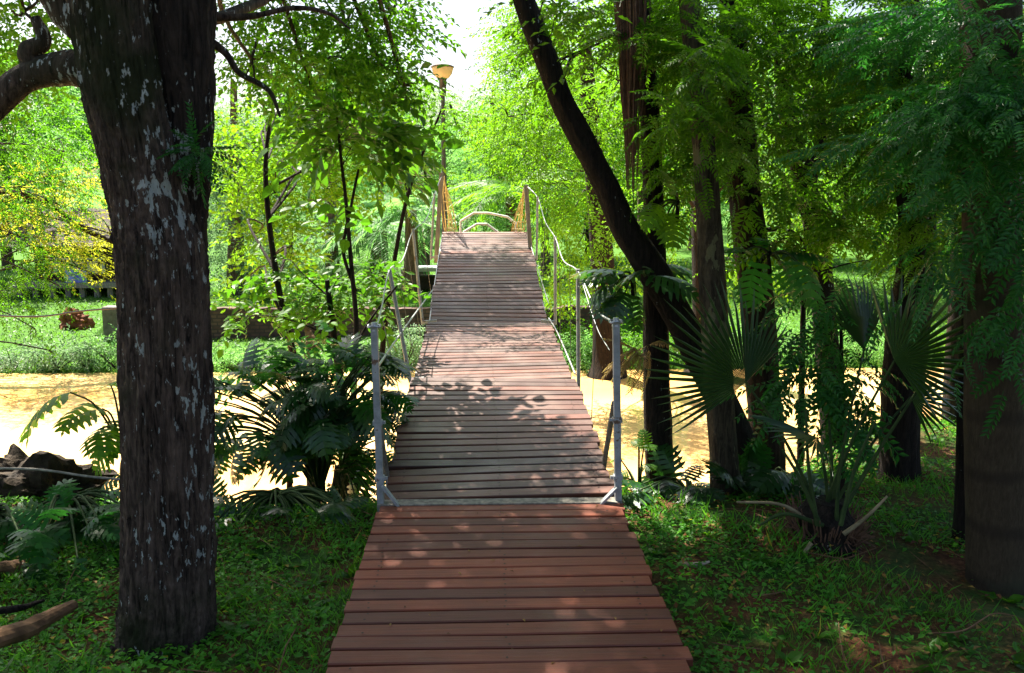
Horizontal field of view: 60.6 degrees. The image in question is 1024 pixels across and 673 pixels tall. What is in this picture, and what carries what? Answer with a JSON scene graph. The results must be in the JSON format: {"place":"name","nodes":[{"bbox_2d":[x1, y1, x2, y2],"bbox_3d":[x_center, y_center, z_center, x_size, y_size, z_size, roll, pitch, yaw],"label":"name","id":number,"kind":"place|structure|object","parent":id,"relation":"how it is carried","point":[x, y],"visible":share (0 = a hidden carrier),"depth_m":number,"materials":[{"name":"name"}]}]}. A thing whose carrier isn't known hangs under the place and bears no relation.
{"place":"outdoors","nodes":[
{"label":"outdoors","id":0,"kind":"place"},
{"bbox_2d":[0,307,116,317],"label":"overhead wire","id":1,"kind":"object","parent":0,"point":[58,314],"visible":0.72,"depth_m":8.94,"materials":[{"name":"plastic"}]},
{"bbox_2d":[0,367,943,506],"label":"river water","id":2,"kind":"structure","parent":0,"point":[24,398],"depth_m":14.13,"materials":[{"name":"liquid"}]},
{"bbox_2d":[0,252,947,372],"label":"lawn grass","id":3,"kind":"structure","parent":0,"point":[356,261],"depth_m":21.98,"materials":[{"name":"plant"}]},
{"bbox_2d":[0,189,1023,672],"bbox_3d":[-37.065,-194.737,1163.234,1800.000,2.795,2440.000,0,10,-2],"label":"ground","id":4,"kind":"structure","parent":0,"point":[948,567],"depth_m":3.77,"materials":[{"name":"plant"}]},
{"bbox_2d":[0,559,26,580],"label":"log","id":5,"kind":"object","parent":4,"relation":"on","point":[7,566],"visible":0.61,"depth_m":3.75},
{"bbox_2d":[0,599,44,613],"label":"log","id":6,"kind":"object","parent":4,"relation":"on","point":[12,609],"visible":1,"depth_m":3.10,"materials":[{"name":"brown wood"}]},
{"bbox_2d":[0,339,69,375],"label":"bush","id":7,"kind":"object","parent":4,"relation":"on","point":[4,362],"visible":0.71,"depth_m":17.28,"materials":[{"name":"green plant"}]},
{"bbox_2d":[0,502,72,586],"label":"split leaf plant","id":8,"kind":"object","parent":4,"relation":"on","point":[36,541],"visible":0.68,"depth_m":3.74,"materials":[{"name":"green plant"}]},
{"bbox_2d":[0,600,78,648],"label":"log","id":9,"kind":"object","parent":4,"relation":"on","point":[23,630],"visible":1,"depth_m":2.92,"materials":[{"name":"wood"}]},
{"bbox_2d":[0,30,86,269],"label":"tree","id":10,"kind":"object","parent":4,"relation":"on","point":[3,263],"visible":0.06,"depth_m":32.26,"materials":[{"name":"plant"}]},
{"bbox_2d":[0,39,96,230],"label":"tree","id":11,"kind":"object","parent":4,"relation":"on","point":[34,133],"visible":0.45,"depth_m":28.12,"materials":[{"name":"green plant"}]},
{"bbox_2d":[9,328,99,374],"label":"bush","id":12,"kind":"object","parent":4,"relation":"on","point":[62,364],"visible":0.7,"depth_m":17.26,"materials":[{"name":"green plant"}]},
{"bbox_2d":[0,45,110,367],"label":"tree","id":13,"kind":"object","parent":4,"relation":"on","point":[32,275],"visible":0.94,"depth_m":16.12,"materials":[{"name":"green plant"}]},
{"bbox_2d":[0,155,115,300],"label":"tree","id":14,"kind":"object","parent":4,"relation":"on","point":[98,236],"visible":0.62,"depth_m":17.19,"materials":[{"name":"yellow plant"}]},
{"bbox_2d":[0,208,115,297],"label":"house","id":15,"kind":"structure","parent":4,"relation":"on","point":[109,285],"depth_m":25.12,"materials":[{"name":"white paint"}]},
{"bbox_2d":[48,258,65,273],"bbox_3d":[-13.062,-2.039,25.197,0.500,0.450,0.040,0,10,-2],"label":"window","id":16,"kind":"structure","parent":15,"relation":"in","point":[48,258],"depth_m":25.17,"materials":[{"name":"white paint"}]},
{"bbox_2d":[64,269,86,282],"bbox_3d":[-12.272,-1.635,24.651,0.640,0.560,0.100,0,10,-2],"label":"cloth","id":17,"kind":"object","parent":15,"relation":"hanging from","point":[77,280],"visible":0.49,"depth_m":24.64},
{"bbox_2d":[67,258,84,270],"bbox_3d":[-12.565,-2.040,25.212,0.500,0.450,0.040,0,10,-2],"label":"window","id":18,"kind":"structure","parent":15,"relation":"in","point":[68,258],"depth_m":25.19,"materials":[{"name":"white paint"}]},
{"bbox_2d":[86,258,105,273],"bbox_3d":[-11.985,-2.042,25.231,0.500,0.450,0.040,0,10,-2],"label":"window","id":19,"kind":"structure","parent":15,"relation":"in","point":[102,266],"depth_m":25.22,"materials":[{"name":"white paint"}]},
{"bbox_2d":[0,443,117,505],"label":"rock","id":20,"kind":"object","parent":4,"relation":"on","point":[25,483],"visible":0.32,"depth_m":4.84,"materials":[{"name":"stone"}]},
{"bbox_2d":[0,473,119,582],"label":"split leaf plant","id":21,"kind":"object","parent":4,"relation":"on","point":[58,503],"visible":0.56,"depth_m":4.11,"materials":[{"name":"green plant"}]},
{"bbox_2d":[0,467,119,480],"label":"fallen branch","id":22,"kind":"object","parent":4,"relation":"on","point":[53,471],"visible":0.88,"depth_m":4.30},
{"bbox_2d":[23,39,99,176],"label":"tree","id":23,"kind":"object","parent":4,"relation":"on","point":[83,135],"visible":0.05,"depth_m":42.58,"materials":[{"name":"plant"}]},
{"bbox_2d":[17,381,119,475],"bbox_3d":[-2.166,0.652,4.644,0.772,0.846,0.405,-3,10,-17],"label":"split leaf plant","id":24,"kind":"object","parent":4,"relation":"on","point":[107,450],"visible":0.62,"depth_m":4.54,"materials":[{"name":"green plant"}]},
{"bbox_2d":[59,307,95,329],"bbox_3d":[-10.421,-0.310,20.951,0.889,0.815,0.658,0,10,-2],"label":"root clod","id":25,"kind":"object","parent":4,"relation":"on","point":[81,320],"visible":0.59,"depth_m":20.76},
{"bbox_2d":[51,323,116,373],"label":"bush","id":26,"kind":"object","parent":4,"relation":"on","point":[89,361],"visible":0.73,"depth_m":17.43,"materials":[{"name":"green plant"}]},
{"bbox_2d":[70,323,116,374],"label":"bush","id":27,"kind":"object","parent":4,"relation":"on","point":[106,359],"visible":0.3,"depth_m":17.27,"materials":[{"name":"green plant"}]},
{"bbox_2d":[102,305,116,341],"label":"concrete block","id":28,"kind":"structure","parent":4,"relation":"on","point":[109,316],"depth_m":19.54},
{"bbox_2d":[210,101,228,221],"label":"tree","id":29,"kind":"object","parent":4,"relation":"on","point":[218,211],"visible":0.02,"depth_m":37.24,"materials":[{"name":"green plant"}]},
{"bbox_2d":[0,0,466,661],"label":"tree","id":30,"kind":"object","parent":4,"relation":"on","point":[138,72],"visible":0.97,"depth_m":3.04,"materials":[{"name":"green plant"}]},
{"bbox_2d":[157,101,247,209],"bbox_3d":[-1.057,-0.608,2.962,0.310,0.361,0.310,7,12,35],"label":"fern tuft","id":31,"kind":"object","parent":30,"relation":"attached to","point":[191,160],"visible":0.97,"depth_m":2.94,"materials":[{"name":"green plant"}]},
{"bbox_2d":[212,333,267,376],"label":"bush","id":32,"kind":"object","parent":4,"relation":"on","point":[228,361],"visible":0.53,"depth_m":17.36,"materials":[{"name":"green plant"}]},
{"bbox_2d":[207,81,298,299],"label":"tree","id":33,"kind":"object","parent":4,"relation":"on","point":[229,249],"visible":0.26,"depth_m":22.33,"materials":[{"name":"green plant"}]},
{"bbox_2d":[238,278,305,302],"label":"bush","id":34,"kind":"object","parent":4,"relation":"on","point":[274,291],"visible":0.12,"depth_m":21.44,"materials":[{"name":"green plant"}]},
{"bbox_2d":[207,96,352,258],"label":"tree","id":35,"kind":"object","parent":4,"relation":"on","point":[279,154],"visible":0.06,"depth_m":29.50,"materials":[{"name":"green plant"}]},
{"bbox_2d":[286,461,292,487],"bbox_3d":[-1.318,0.950,5.194,0.059,0.581,0.046,0,10,-2],"label":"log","id":36,"kind":"object","parent":4,"relation":"on","point":[289,484],"visible":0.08,"depth_m":5.17,"materials":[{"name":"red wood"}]},
{"bbox_2d":[215,320,370,409],"bbox_3d":[-1.471,0.842,5.768,1.234,1.841,0.860,0,10,-2],"label":"shrub","id":37,"kind":"object","parent":4,"relation":"on","point":[301,345],"visible":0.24,"depth_m":5.60,"materials":[{"name":"green plant"}]},
{"bbox_2d":[213,473,374,541],"bbox_3d":[-1.179,0.968,4.546,1.057,0.558,1.101,-4,10,-21],"label":"split leaf plant","id":38,"kind":"object","parent":4,"relation":"on","point":[300,495],"visible":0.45,"depth_m":4.38,"materials":[{"name":"green plant"}]},
{"bbox_2d":[304,324,319,349],"bbox_3d":[-4.348,0.038,19.083,0.305,0.626,0.392,-6,11,-32],"label":"log","id":39,"kind":"object","parent":4,"relation":"on","point":[307,331],"visible":0.59,"depth_m":19.05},
{"bbox_2d":[213,332,417,504],"bbox_3d":[-1.308,0.827,5.218,1.511,1.656,0.994,0,10,-2],"label":"split leaf plant","id":40,"kind":"object","parent":4,"relation":"on","point":[317,424],"visible":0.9,"depth_m":5.00,"materials":[{"name":"green plant"}]},
{"bbox_2d":[210,238,430,497],"bbox_3d":[-1.634,1.109,7.407,1.923,3.809,1.312,0,10,-2],"label":"shrub","id":41,"kind":"object","parent":4,"relation":"on","point":[330,303],"visible":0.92,"depth_m":7.01,"materials":[{"name":"green plant"}]},
{"bbox_2d":[275,118,374,286],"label":"tree","id":42,"kind":"object","parent":4,"relation":"on","point":[334,253],"visible":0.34,"depth_m":23.55,"materials":[{"name":"green plant"}]},
{"bbox_2d":[207,1,456,485],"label":"tree","id":43,"kind":"object","parent":4,"relation":"on","point":[262,139],"visible":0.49,"depth_m":8.97,"materials":[{"name":"green plant"}]},
{"bbox_2d":[258,21,429,222],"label":"tree","id":44,"kind":"object","parent":4,"relation":"on","point":[313,75],"visible":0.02,"depth_m":48.72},
{"bbox_2d":[229,59,465,500],"bbox_3d":[-1.125,0.369,6.448,1.601,4.798,1.561,0,10,-2],"label":"sapling","id":45,"kind":"object","parent":4,"relation":"on","point":[412,139],"visible":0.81,"depth_m":6.11,"materials":[{"name":"green plant"}]},
{"bbox_2d":[321,372,419,511],"bbox_3d":[-0.926,0.981,5.546,0.701,1.516,1.328,0,10,-2],"label":"split leaf plant","id":46,"kind":"object","parent":4,"relation":"on","point":[362,462],"visible":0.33,"depth_m":5.40,"materials":[{"name":"green plant"}]},
{"bbox_2d":[307,215,435,287],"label":"palm tree","id":47,"kind":"object","parent":4,"relation":"on","point":[380,247],"visible":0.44,"depth_m":23.31,"materials":[{"name":"plant"}]},
{"bbox_2d":[349,341,410,373],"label":"bush","id":48,"kind":"object","parent":4,"relation":"on","point":[385,351],"visible":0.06,"depth_m":17.29,"materials":[{"name":"green plant"}]},
{"bbox_2d":[336,145,433,228],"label":"tree","id":49,"kind":"object","parent":4,"relation":"on","point":[385,189],"visible":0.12,"depth_m":38.78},
{"bbox_2d":[361,316,425,366],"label":"bush","id":50,"kind":"object","parent":4,"relation":"on","point":[416,352],"visible":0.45,"depth_m":17.26,"materials":[{"name":"green plant"}]},
{"bbox_2d":[210,305,589,338],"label":"stone wall","id":51,"kind":"structure","parent":4,"relation":"on","point":[255,328],"depth_m":20.05,"materials":[{"name":"stone"}]},
{"bbox_2d":[317,192,485,296],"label":"palm tree","id":52,"kind":"object","parent":4,"relation":"on","point":[410,224],"visible":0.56,"depth_m":21.65,"materials":[{"name":"plant"}]},
{"bbox_2d":[400,265,436,289],"bbox_3d":[-2.285,-1.486,23.016,1.200,0.694,0.800,0,10,-2],"label":"bench","id":53,"kind":"object","parent":4,"relation":"on","point":[424,282],"visible":0.17,"depth_m":22.88,"materials":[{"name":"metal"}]},
{"bbox_2d":[379,210,487,274],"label":"palm tree","id":54,"kind":"object","parent":4,"relation":"on","point":[427,255],"visible":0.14,"depth_m":25.68,"materials":[{"name":"green plant"}]},
{"bbox_2d":[396,81,472,217],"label":"tree","id":55,"kind":"object","parent":4,"relation":"on","point":[435,118],"visible":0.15,"depth_m":58.37,"materials":[{"name":"green plant"}]},
{"bbox_2d":[376,72,493,489],"bbox_3d":[-0.722,0.191,8.835,1.111,5.526,0.941,-6,11,-32],"label":"sapling","id":56,"kind":"object","parent":4,"relation":"on","point":[395,255],"visible":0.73,"depth_m":8.64,"materials":[{"name":"green plant"}]},
{"bbox_2d":[431,64,453,234],"bbox_3d":[-1.253,-1.829,16.293,0.416,6.239,0.416,0,10,-2],"label":"street lamp","id":57,"kind":"object","parent":4,"relation":"on","point":[445,72],"visible":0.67,"depth_m":15.86,"materials":[{"name":"brown metal"}]},
{"bbox_2d":[422,83,510,181],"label":"tree","id":58,"kind":"object","parent":4,"relation":"on","point":[448,128],"visible":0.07,"depth_m":64.02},
{"bbox_2d":[429,162,504,231],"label":"bush","id":59,"kind":"object","parent":4,"relation":"on","point":[461,189],"visible":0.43,"depth_m":21.64,"materials":[{"name":"green plant"}]},
{"bbox_2d":[0,68,949,237],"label":"wood","id":60,"kind":"object","parent":4,"relation":"on","point":[406,188],"visible":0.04,"depth_m":52.72,"materials":[{"name":"green plant"}]},
{"bbox_2d":[436,123,551,231],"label":"tree","id":61,"kind":"object","parent":4,"relation":"on","point":[455,179],"visible":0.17,"depth_m":33.09,"materials":[{"name":"plant"}]},
{"bbox_2d":[367,173,622,511],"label":"suspension bridge","id":62,"kind":"structure","parent":4,"relation":"on","point":[500,415],"depth_m":5.88,"materials":[{"name":"brown wood"}]},
{"bbox_2d":[459,212,516,231],"bbox_3d":[-0.440,-0.391,16.563,1.106,3.874,0.844,0,10,-2],"label":"stair railing","id":63,"kind":"object","parent":62,"relation":"attached to","point":[476,224],"visible":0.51,"depth_m":16.62,"materials":[{"name":"metal"}]},
{"bbox_2d":[455,197,541,248],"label":"bush","id":64,"kind":"object","parent":4,"relation":"on","point":[484,228],"visible":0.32,"depth_m":19.21,"materials":[{"name":"green plant"}]},
{"bbox_2d":[326,503,692,672],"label":"boardwalk","id":65,"kind":"structure","parent":4,"relation":"on","point":[422,556],"depth_m":3.37,"materials":[{"name":"brown wood"}]},
{"bbox_2d":[381,504,662,663],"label":"leaf litter","id":66,"kind":"object","parent":65,"relation":"on","point":[524,619],"visible":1,"depth_m":3.29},
{"bbox_2d":[434,169,585,257],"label":"palm tree","id":67,"kind":"object","parent":4,"relation":"on","point":[513,192],"visible":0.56,"depth_m":19.59,"materials":[{"name":"green plant"}]},
{"bbox_2d":[0,434,1023,672],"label":"weeds","id":68,"kind":"object","parent":4,"relation":"on","point":[1017,658],"visible":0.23,"depth_m":3.51,"materials":[{"name":"green plant"}]},
{"bbox_2d":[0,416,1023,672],"bbox_3d":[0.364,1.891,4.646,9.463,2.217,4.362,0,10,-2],"label":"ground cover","id":69,"kind":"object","parent":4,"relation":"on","point":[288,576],"visible":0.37,"depth_m":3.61,"materials":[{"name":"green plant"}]},
{"bbox_2d":[0,418,1023,672],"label":"fallen leaves","id":70,"kind":"object","parent":4,"relation":"on","point":[963,658],"depth_m":3.68,"materials":[{"name":"plant"}]},
{"bbox_2d":[454,0,642,379],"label":"tree","id":71,"kind":"object","parent":4,"relation":"on","point":[598,250],"visible":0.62,"depth_m":14.62,"materials":[{"name":"green plant"}]},
{"bbox_2d":[455,0,642,275],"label":"tree","id":72,"kind":"object","parent":4,"relation":"on","point":[500,167],"visible":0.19,"depth_m":26.05,"materials":[{"name":"green plant"}]},
{"bbox_2d":[543,298,592,349],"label":"bush","id":73,"kind":"object","parent":4,"relation":"on","point":[565,332],"visible":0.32,"depth_m":18.23,"materials":[{"name":"green plant"}]},
{"bbox_2d":[469,60,677,256],"bbox_3d":[2.842,-7.399,35.184,9.875,9.081,8.352,2,10,11],"label":"tree","id":74,"kind":"object","parent":4,"relation":"on","point":[586,229],"visible":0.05,"depth_m":34.41,"materials":[{"name":"green plant"}]},
{"bbox_2d":[556,325,627,372],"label":"bush","id":75,"kind":"object","parent":4,"relation":"on","point":[584,362],"visible":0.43,"depth_m":17.38,"materials":[{"name":"green plant"}]},
{"bbox_2d":[566,324,642,369],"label":"bush","id":76,"kind":"object","parent":4,"relation":"on","point":[628,339],"visible":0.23,"depth_m":17.61,"materials":[{"name":"green plant"}]},
{"bbox_2d":[479,0,765,468],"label":"tree","id":77,"kind":"object","parent":4,"relation":"on","point":[638,248],"visible":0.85,"depth_m":4.96,"materials":[{"name":"green plant"}]},
{"bbox_2d":[634,167,692,252],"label":"climbing plant","id":78,"kind":"object","parent":77,"relation":"attached to","point":[664,219],"visible":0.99,"depth_m":4.85,"materials":[{"name":"green plant"}]},
{"bbox_2d":[609,428,657,489],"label":"split leaf plant","id":79,"kind":"object","parent":4,"relation":"on","point":[641,446],"visible":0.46,"depth_m":5.23,"materials":[{"name":"green plant"}]},
{"bbox_2d":[550,0,728,224],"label":"tree","id":80,"kind":"object","parent":4,"relation":"on","point":[613,143],"visible":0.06,"depth_m":28.48,"materials":[{"name":"green plant"}]},
{"bbox_2d":[566,0,720,496],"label":"tree","id":81,"kind":"object","parent":4,"relation":"on","point":[653,409],"visible":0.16,"depth_m":5.36,"materials":[{"name":"green plant"}]},
{"bbox_2d":[569,264,698,336],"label":"climbing plant","id":82,"kind":"object","parent":81,"relation":"attached to","point":[609,304],"visible":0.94,"depth_m":5.07,"materials":[{"name":"green plant"}]},
{"bbox_2d":[601,338,679,395],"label":"dry fern","id":83,"kind":"object","parent":81,"relation":"attached to","point":[635,355],"visible":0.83,"depth_m":5.18,"materials":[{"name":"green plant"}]},
{"bbox_2d":[622,443,726,509],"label":"fern","id":84,"kind":"object","parent":4,"relation":"on","point":[663,486],"visible":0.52,"depth_m":4.83,"materials":[{"name":"green plant"}]},
{"bbox_2d":[625,321,742,366],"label":"bush","id":85,"kind":"object","parent":4,"relation":"on","point":[671,356],"visible":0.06,"depth_m":17.85,"materials":[{"name":"green plant"}]},
{"bbox_2d":[606,18,774,249],"bbox_3d":[8.812,-8.729,39.029,9.552,10.464,9.124,7,12,34],"label":"tree","id":86,"kind":"object","parent":4,"relation":"on","point":[689,243],"visible":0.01,"depth_m":39.71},
{"bbox_2d":[680,561,709,567],"bbox_3d":[0.802,0.997,3.839,0.131,0.026,0.048,1,10,7],"label":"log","id":87,"kind":"object","parent":4,"relation":"on","point":[687,563],"visible":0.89,"depth_m":3.83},
{"bbox_2d":[580,0,830,498],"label":"tree","id":88,"kind":"object","parent":4,"relation":"on","point":[696,109],"visible":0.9,"depth_m":4.60,"materials":[{"name":"green plant"}]},
{"bbox_2d":[724,238,832,315],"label":"climbing plant","id":89,"kind":"object","parent":88,"relation":"attached to","point":[791,274],"visible":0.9,"depth_m":5.03,"materials":[{"name":"green plant"}]},
{"bbox_2d":[589,81,833,371],"bbox_3d":[3.139,-2.175,14.482,4.056,6.980,5.528,0,10,-2],"label":"tree","id":90,"kind":"object","parent":4,"relation":"on","point":[695,282],"visible":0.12,"depth_m":13.91,"materials":[{"name":"green plant"}]},
{"bbox_2d":[653,0,860,476],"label":"tree","id":91,"kind":"object","parent":4,"relation":"on","point":[779,459],"visible":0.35,"depth_m":5.22,"materials":[{"name":"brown plant"}]},
{"bbox_2d":[659,0,882,217],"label":"tree","id":92,"kind":"object","parent":4,"relation":"on","point":[755,106],"visible":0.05,"depth_m":26.04,"materials":[{"name":"green plant"}]},
{"bbox_2d":[701,436,845,500],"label":"split leaf plant","id":93,"kind":"object","parent":4,"relation":"on","point":[757,478],"visible":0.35,"depth_m":4.79,"materials":[{"name":"green plant"}]},
{"bbox_2d":[732,316,847,363],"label":"bush","id":94,"kind":"object","parent":4,"relation":"on","point":[780,341],"visible":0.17,"depth_m":18.19,"materials":[{"name":"green plant"}]},
{"bbox_2d":[640,268,963,556],"bbox_3d":[1.447,0.371,4.021,1.711,1.399,0.685,-3,10,-16],"label":"fan palm","id":95,"kind":"object","parent":4,"relation":"on","point":[828,518],"visible":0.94,"depth_m":3.96,"materials":[{"name":"green plant"}]},
{"bbox_2d":[721,10,890,245],"bbox_3d":[12.401,-7.529,34.078,8.727,10.009,9.137,7,12,36],"label":"tree","id":96,"kind":"object","parent":4,"relation":"on","point":[821,168],"visible":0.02,"depth_m":33.62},
{"bbox_2d":[718,0,896,449],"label":"tree","id":97,"kind":"object","parent":4,"relation":"on","point":[828,285],"visible":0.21,"depth_m":5.72,"materials":[{"name":"green plant"}]},
{"bbox_2d":[663,179,953,469],"bbox_3d":[1.847,0.074,5.386,1.727,2.087,1.225,-7,12,-34],"label":"tree","id":98,"kind":"object","parent":4,"relation":"on","point":[839,234],"visible":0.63,"depth_m":5.20,"materials":[{"name":"green plant"}]},
{"bbox_2d":[720,275,914,498],"bbox_3d":[1.591,0.360,4.473,0.921,1.319,1.166,4,11,24],"label":"shrub","id":99,"kind":"object","parent":4,"relation":"on","point":[833,402],"visible":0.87,"depth_m":4.29,"materials":[{"name":"green plant"}]},
{"bbox_2d":[807,313,884,365],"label":"bush","id":100,"kind":"object","parent":4,"relation":"on","point":[859,349],"visible":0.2,"depth_m":17.84,"materials":[{"name":"green plant"}]},
{"bbox_2d":[812,67,950,244],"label":"tree","id":101,"kind":"object","parent":4,"relation":"on","point":[866,181],"depth_m":42.17,"materials":[{"name":"green plant"}]},
{"bbox_2d":[750,0,1023,483],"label":"tree","id":102,"kind":"object","parent":4,"relation":"on","point":[905,433],"visible":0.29,"depth_m":4.90,"materials":[{"name":"green plant"}]},
{"bbox_2d":[771,0,1023,596],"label":"tree","id":103,"kind":"object","parent":4,"relation":"on","point":[976,120],"visible":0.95,"depth_m":3.37,"materials":[{"name":"green plant"}]},
{"bbox_2d":[827,0,1023,279],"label":"tree","id":104,"kind":"object","parent":4,"relation":"on","point":[886,158],"depth_m":29.39,"materials":[{"name":"green plant"}]},
{"bbox_2d":[840,83,1023,544],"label":"tree","id":105,"kind":"object","parent":4,"relation":"on","point":[958,524],"visible":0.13,"depth_m":4.18,"materials":[{"name":"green plant"}]},
{"bbox_2d":[928,319,946,362],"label":"bush","id":106,"kind":"object","parent":4,"relation":"on","point":[940,340],"visible":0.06,"depth_m":18.32,"materials":[{"name":"green plant"}]},
{"bbox_2d":[852,5,1023,425],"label":"tree","id":107,"kind":"object","parent":4,"relation":"on","point":[954,315],"visible":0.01,"depth_m":6.15,"materials":[{"name":"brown plant"}]},
{"bbox_2d":[928,613,1014,633],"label":"twig","id":108,"kind":"object","parent":4,"relation":"on","point":[970,626],"visible":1,"depth_m":3.20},
{"bbox_2d":[0,0,1023,188],"label":"sky","id":109,"kind":"structure","parent":0,"point":[465,14],"materials":[{"name":"white"}]}
]}

